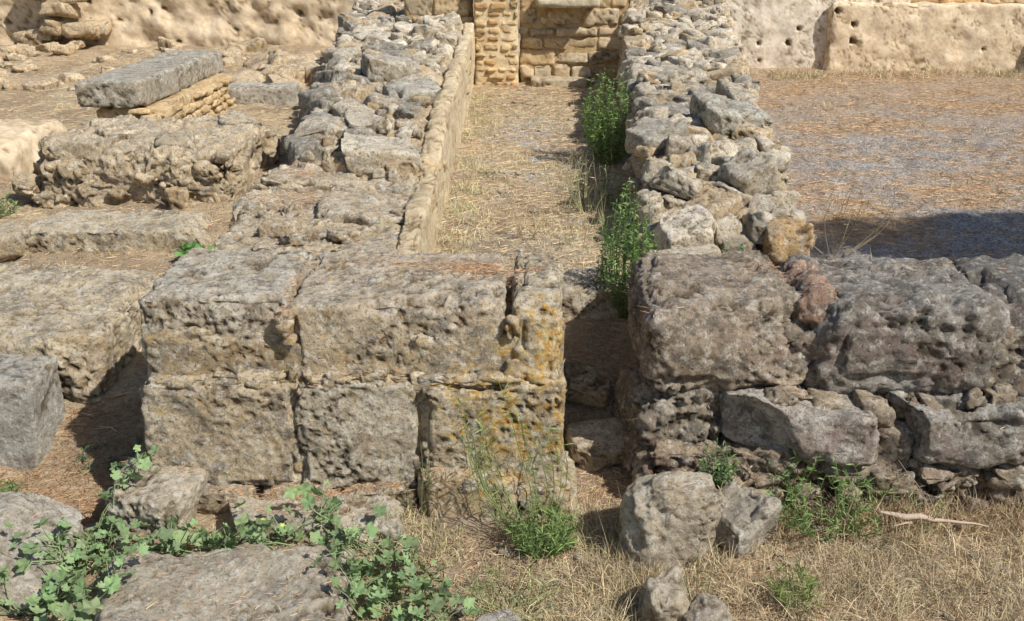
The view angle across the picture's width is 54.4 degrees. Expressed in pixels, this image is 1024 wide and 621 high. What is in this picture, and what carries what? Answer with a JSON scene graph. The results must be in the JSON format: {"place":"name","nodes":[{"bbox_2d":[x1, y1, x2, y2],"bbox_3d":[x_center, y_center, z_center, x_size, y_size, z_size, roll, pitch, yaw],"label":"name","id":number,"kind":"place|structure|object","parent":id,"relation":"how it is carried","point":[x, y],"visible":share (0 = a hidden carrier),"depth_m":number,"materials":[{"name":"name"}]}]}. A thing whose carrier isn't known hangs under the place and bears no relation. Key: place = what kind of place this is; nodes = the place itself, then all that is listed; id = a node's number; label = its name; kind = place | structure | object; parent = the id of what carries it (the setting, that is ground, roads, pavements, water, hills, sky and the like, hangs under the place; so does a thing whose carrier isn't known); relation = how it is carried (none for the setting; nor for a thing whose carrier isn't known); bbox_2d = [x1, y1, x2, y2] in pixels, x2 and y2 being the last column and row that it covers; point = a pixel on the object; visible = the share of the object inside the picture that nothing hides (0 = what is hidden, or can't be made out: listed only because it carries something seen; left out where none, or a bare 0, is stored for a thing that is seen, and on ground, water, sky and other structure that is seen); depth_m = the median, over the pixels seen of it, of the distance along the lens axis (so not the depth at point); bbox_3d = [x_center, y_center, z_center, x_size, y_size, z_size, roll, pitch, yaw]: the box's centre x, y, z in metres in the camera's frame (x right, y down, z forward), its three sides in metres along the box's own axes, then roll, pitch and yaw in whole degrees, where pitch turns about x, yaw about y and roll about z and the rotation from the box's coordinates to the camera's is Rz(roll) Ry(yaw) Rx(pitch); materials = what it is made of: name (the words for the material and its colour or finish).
{"place":"outdoors","nodes":[
{"label":"outdoors","id":0,"kind":"place"},
{"bbox_2d":[0,0,1023,620],"bbox_3d":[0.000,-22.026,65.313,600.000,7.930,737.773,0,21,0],"label":"ground","id":1,"kind":"structure","parent":0,"point":[964,226],"depth_m":7.05,"materials":[{"name":"soil"}]},
{"bbox_2d":[0,191,24,217],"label":"green weed","id":2,"kind":"object","parent":1,"relation":"on","point":[13,203],"visible":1,"depth_m":7.55,"materials":[{"name":"green plant"}]},
{"bbox_2d":[0,478,29,493],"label":"green weed","id":3,"kind":"object","parent":1,"relation":"on","point":[3,489],"visible":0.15,"depth_m":4.77,"materials":[{"name":"green plant"}]},
{"bbox_2d":[0,352,65,471],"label":"limestone block","id":4,"kind":"structure","parent":1,"relation":"on","point":[32,410],"depth_m":5.04,"materials":[{"name":"stone"}]},
{"bbox_2d":[0,118,67,182],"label":"sandy bank","id":5,"kind":"structure","parent":1,"relation":"on","point":[20,139],"depth_m":8.45,"materials":[{"name":"beige stone"},{"name":"stone"}]},
{"bbox_2d":[0,491,82,616],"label":"boulder","id":6,"kind":"object","parent":1,"relation":"on","point":[20,585],"visible":0.66,"depth_m":4.25,"materials":[{"name":"stone"}]},
{"bbox_2d":[0,262,159,404],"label":"limestone block","id":7,"kind":"structure","parent":1,"relation":"on","point":[94,315],"depth_m":5.57,"materials":[{"name":"beige stone"}]},
{"bbox_2d":[68,442,134,473],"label":"green weed","id":8,"kind":"object","parent":1,"relation":"on","point":[113,460],"visible":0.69,"depth_m":5.09,"materials":[{"name":"green plant"}]},
{"bbox_2d":[0,209,211,261],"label":"plinth slab","id":9,"kind":"structure","parent":1,"relation":"on","point":[163,232],"depth_m":7.03,"materials":[{"name":"stone"}]},
{"bbox_2d":[12,109,280,210],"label":"conglomerate masonry pier","id":10,"kind":"structure","parent":1,"relation":"on","point":[182,171],"depth_m":7.72,"materials":[{"name":"stone"}]},
{"bbox_2d":[105,458,208,542],"bbox_3d":[-1.632,0.897,4.566,0.436,0.352,0.355,6,22,16],"label":"boulder","id":11,"kind":"object","parent":1,"relation":"on","point":[161,500],"visible":0.62,"depth_m":4.44,"materials":[{"name":"stone"}]},
{"bbox_2d":[0,0,325,91],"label":"fallen rubble","id":12,"kind":"object","parent":1,"relation":"on","point":[302,68],"visible":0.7,"depth_m":14.63,"materials":[{"name":"stone"}]},
{"bbox_2d":[96,73,236,118],"bbox_3d":[-3.603,-2.033,10.534,0.761,0.656,2.639,0,21,0],"label":"brickwork base","id":13,"kind":"object","parent":1,"relation":"on","point":[210,95],"visible":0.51,"depth_m":10.21,"materials":[{"name":"beige brick"}]},
{"bbox_2d":[75,50,223,108],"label":"long capping slab","id":14,"kind":"structure","parent":13,"relation":"on","point":[150,80],"depth_m":9.66,"materials":[{"name":"stone"}]},
{"bbox_2d":[0,0,354,46],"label":"plaster wall","id":15,"kind":"structure","parent":1,"relation":"on","point":[204,23],"depth_m":15.73,"materials":[{"name":"beige stone"}]},
{"bbox_2d":[174,241,214,256],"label":"green weed","id":16,"kind":"object","parent":1,"relation":"on","point":[183,250],"visible":0.23,"depth_m":6.85,"materials":[{"name":"green plant"}]},
{"bbox_2d":[91,542,354,620],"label":"flat slab stone","id":17,"kind":"object","parent":1,"relation":"on","point":[317,596],"visible":0.8,"depth_m":3.92,"materials":[{"name":"grey stone"}]},
{"bbox_2d":[0,445,482,620],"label":"squirting cucumber plant","id":18,"kind":"object","parent":1,"relation":"on","point":[77,593],"visible":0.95,"depth_m":4.13,"materials":[{"name":"green plant"}]},
{"bbox_2d":[234,518,390,565],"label":"yellow flowers","id":19,"kind":"object","parent":18,"relation":"attached to","point":[282,525],"visible":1,"depth_m":4.23,"materials":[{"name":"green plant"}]},
{"bbox_2d":[228,82,300,105],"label":"dressed limestone block","id":20,"kind":"structure","parent":1,"relation":"on","point":[274,94],"depth_m":11.87,"materials":[{"name":"stone"}]},
{"bbox_2d":[228,492,405,543],"bbox_3d":[-0.887,0.969,4.529,0.811,0.261,0.354,0,21,0],"label":"flat slab stone","id":21,"kind":"object","parent":1,"relation":"on","point":[392,524],"visible":0.42,"depth_m":4.43,"materials":[{"name":"grey stone"}]},
{"bbox_2d":[138,168,578,518],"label":"ashlar block wall","id":22,"kind":"structure","parent":1,"relation":"on","point":[467,336],"depth_m":4.52,"materials":[{"name":"stone"}]},
{"bbox_2d":[278,0,474,254],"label":"rubble wall","id":23,"kind":"structure","parent":1,"relation":"on","point":[388,95],"depth_m":7.71,"materials":[{"name":"stone"}]},
{"bbox_2d":[405,443,434,517],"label":"tall weed","id":24,"kind":"object","parent":1,"relation":"on","point":[428,469],"visible":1,"depth_m":4.53,"materials":[{"name":"green plant"}]},
{"bbox_2d":[404,0,474,82],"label":"ashlar end wall","id":25,"kind":"structure","parent":1,"relation":"on","point":[463,9],"depth_m":12.90,"materials":[{"name":"beige stone"}]},
{"bbox_2d":[474,0,518,86],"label":"brick pillar","id":26,"kind":"structure","parent":1,"relation":"on","point":[496,40],"depth_m":12.88,"materials":[{"name":"beige stone"}]},
{"bbox_2d":[475,609,521,620],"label":"boulder","id":27,"kind":"object","parent":1,"relation":"on","point":[502,614],"visible":0.93,"depth_m":3.82,"materials":[{"name":"stone"}]},
{"bbox_2d":[0,53,1023,620],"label":"dry grass","id":28,"kind":"structure","parent":1,"relation":"on","point":[1012,519],"depth_m":4.25,"materials":[{"name":"plant"}]},
{"bbox_2d":[0,47,1023,620],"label":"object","id":29,"kind":"structure","parent":1,"relation":"on","point":[580,243],"depth_m":6.91,"materials":[{"name":"plant"}]},
{"bbox_2d":[458,554,566,620],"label":"dry grass","id":30,"kind":"object","parent":1,"relation":"on","point":[475,589],"visible":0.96,"depth_m":3.98,"materials":[{"name":"beige dry plant grass"}]},
{"bbox_2d":[455,378,575,544],"bbox_3d":[0.009,0.641,4.327,0.507,0.799,0.518,6,21,16],"label":"tall weed","id":31,"kind":"object","parent":1,"relation":"on","point":[498,509],"visible":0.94,"depth_m":4.37,"materials":[{"name":"green plant"}]},
{"bbox_2d":[500,192,544,238],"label":"thin dry weed","id":32,"kind":"object","parent":1,"relation":"on","point":[518,229],"visible":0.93,"depth_m":6.42,"materials":[{"name":"plant"}]},
{"bbox_2d":[47,100,1022,620],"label":"pebbles","id":33,"kind":"object","parent":1,"relation":"on","point":[755,556],"visible":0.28,"depth_m":4.43,"materials":[{"name":"stone"}]},
{"bbox_2d":[502,494,583,560],"bbox_3d":[0.136,0.940,4.316,0.375,0.248,0.356,0,21,0],"label":"tall weed","id":34,"kind":"object","parent":1,"relation":"on","point":[525,540],"visible":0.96,"depth_m":4.29,"materials":[{"name":"green plant"}]},
{"bbox_2d":[519,0,632,87],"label":"ashlar end wall","id":35,"kind":"structure","parent":1,"relation":"on","point":[569,43],"depth_m":13.09,"materials":[{"name":"beige stone"}]},
{"bbox_2d":[564,153,607,214],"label":"thin dry weed","id":36,"kind":"object","parent":1,"relation":"on","point":[572,192],"visible":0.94,"depth_m":7.06,"materials":[{"name":"plant"}]},
{"bbox_2d":[578,87,610,139],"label":"green fleabane shrub","id":37,"kind":"object","parent":1,"relation":"on","point":[595,114],"visible":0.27,"depth_m":9.57,"materials":[{"name":"green plant"}]},
{"bbox_2d":[580,67,631,165],"bbox_3d":[0.828,-1.654,8.550,0.502,0.844,0.556,0,21,0],"label":"green fleabane shrub","id":38,"kind":"object","parent":1,"relation":"on","point":[599,154],"visible":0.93,"depth_m":8.56,"materials":[{"name":"green plant"}]},
{"bbox_2d":[600,155,631,211],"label":"green fleabane shrub","id":39,"kind":"object","parent":1,"relation":"on","point":[608,195],"visible":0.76,"depth_m":7.10,"materials":[{"name":"green plant"}]},
{"bbox_2d":[594,177,658,318],"bbox_3d":[0.626,-0.316,5.351,0.368,0.790,0.356,0,21,0],"label":"green fleabane shrub","id":40,"kind":"object","parent":1,"relation":"on","point":[634,254],"visible":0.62,"depth_m":5.31,"materials":[{"name":"green plant"}]},
{"bbox_2d":[562,244,721,471],"bbox_3d":[0.722,0.203,5.295,1.014,0.823,1.228,0,21,0],"label":"threshold stone","id":41,"kind":"object","parent":1,"relation":"on","point":[586,449],"visible":0.46,"depth_m":5.13,"materials":[{"name":"grey stone"}]},
{"bbox_2d":[635,565,689,620],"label":"boulder","id":42,"kind":"object","parent":1,"relation":"on","point":[660,589],"visible":0.99,"depth_m":3.79,"materials":[{"name":"stone"}]},
{"bbox_2d":[616,470,725,572],"bbox_3d":[0.675,0.910,4.294,0.448,0.489,0.338,0,21,0],"label":"boulder","id":43,"kind":"object","parent":1,"relation":"on","point":[678,521],"visible":0.84,"depth_m":4.16,"materials":[{"name":"stone"}]},
{"bbox_2d":[686,525,721,600],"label":"tall weed","id":44,"kind":"object","parent":1,"relation":"on","point":[700,571],"visible":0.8,"depth_m":3.91,"materials":[{"name":"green plant"}]},
{"bbox_2d":[682,593,732,620],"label":"boulder","id":45,"kind":"object","parent":1,"relation":"on","point":[706,607],"visible":1,"depth_m":3.76,"materials":[{"name":"stone"}]},
{"bbox_2d":[616,0,816,267],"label":"rubble wall","id":46,"kind":"structure","parent":1,"relation":"on","point":[709,159],"depth_m":6.82,"materials":[{"name":"stone"}]},
{"bbox_2d":[713,238,745,252],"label":"green weed","id":47,"kind":"object","parent":46,"relation":"on","point":[742,248],"visible":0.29,"depth_m":5.77,"materials":[{"name":"green plant"}]},
{"bbox_2d":[695,435,739,487],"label":"green weed","id":48,"kind":"object","parent":1,"relation":"on","point":[727,466],"visible":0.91,"depth_m":4.50,"materials":[{"name":"green plant"}]},
{"bbox_2d":[714,481,781,557],"bbox_3d":[1.005,0.940,4.379,0.320,0.363,0.310,-7,22,-18],"label":"boulder","id":49,"kind":"object","parent":1,"relation":"on","point":[737,530],"visible":0.66,"depth_m":4.27,"materials":[{"name":"stone"}]},
{"bbox_2d":[763,555,826,612],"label":"green weed","id":50,"kind":"object","parent":1,"relation":"on","point":[810,582],"visible":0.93,"depth_m":3.97,"materials":[{"name":"green plant"}]},
{"bbox_2d":[695,0,910,68],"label":"plaster wall","id":51,"kind":"structure","parent":1,"relation":"on","point":[784,33],"depth_m":14.26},
{"bbox_2d":[611,250,1023,514],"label":"ashlar block wall","id":52,"kind":"structure","parent":1,"relation":"on","point":[897,356],"depth_m":4.53,"materials":[{"name":"stone"}]},
{"bbox_2d":[763,450,890,542],"bbox_3d":[1.406,0.793,4.435,0.592,0.400,0.577,0,21,0],"label":"green weed","id":53,"kind":"object","parent":1,"relation":"on","point":[803,520],"visible":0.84,"depth_m":4.38,"materials":[{"name":"green plant"}]},
{"bbox_2d":[807,167,897,255],"bbox_3d":[2.085,-0.608,6.098,0.471,0.553,0.365,17,26,37],"label":"thin dry weed","id":54,"kind":"object","parent":1,"relation":"on","point":[855,247],"visible":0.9,"depth_m":6.16,"materials":[{"name":"plant"}]},
{"bbox_2d":[791,461,951,539],"bbox_3d":[1.575,0.832,4.441,0.655,0.324,0.591,-9,22,-23],"label":"thin dry weed","id":55,"kind":"object","parent":1,"relation":"on","point":[909,527],"visible":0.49,"depth_m":4.38,"materials":[{"name":"plant"}]},
{"bbox_2d":[880,475,950,534],"bbox_3d":[1.790,0.849,4.502,0.286,0.248,0.383,-16,26,-36],"label":"green weed","id":56,"kind":"object","parent":1,"relation":"on","point":[913,503],"visible":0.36,"depth_m":4.43,"materials":[{"name":"green plant"}]},
{"bbox_2d":[823,1,1023,72],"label":"plaster wall","id":57,"kind":"structure","parent":1,"relation":"on","point":[966,36],"depth_m":14.09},
{"bbox_2d":[880,511,988,526],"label":"weathered branch","id":58,"kind":"object","parent":1,"relation":"on","point":[917,516],"visible":0.99,"depth_m":4.36,"materials":[{"name":"wood"}]},
{"bbox_2d":[859,0,1023,3],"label":"coursed stone wall","id":59,"kind":"structure","parent":1,"relation":"on","point":[983,1],"depth_m":14.17,"materials":[{"name":"beige stone"}]}
]}

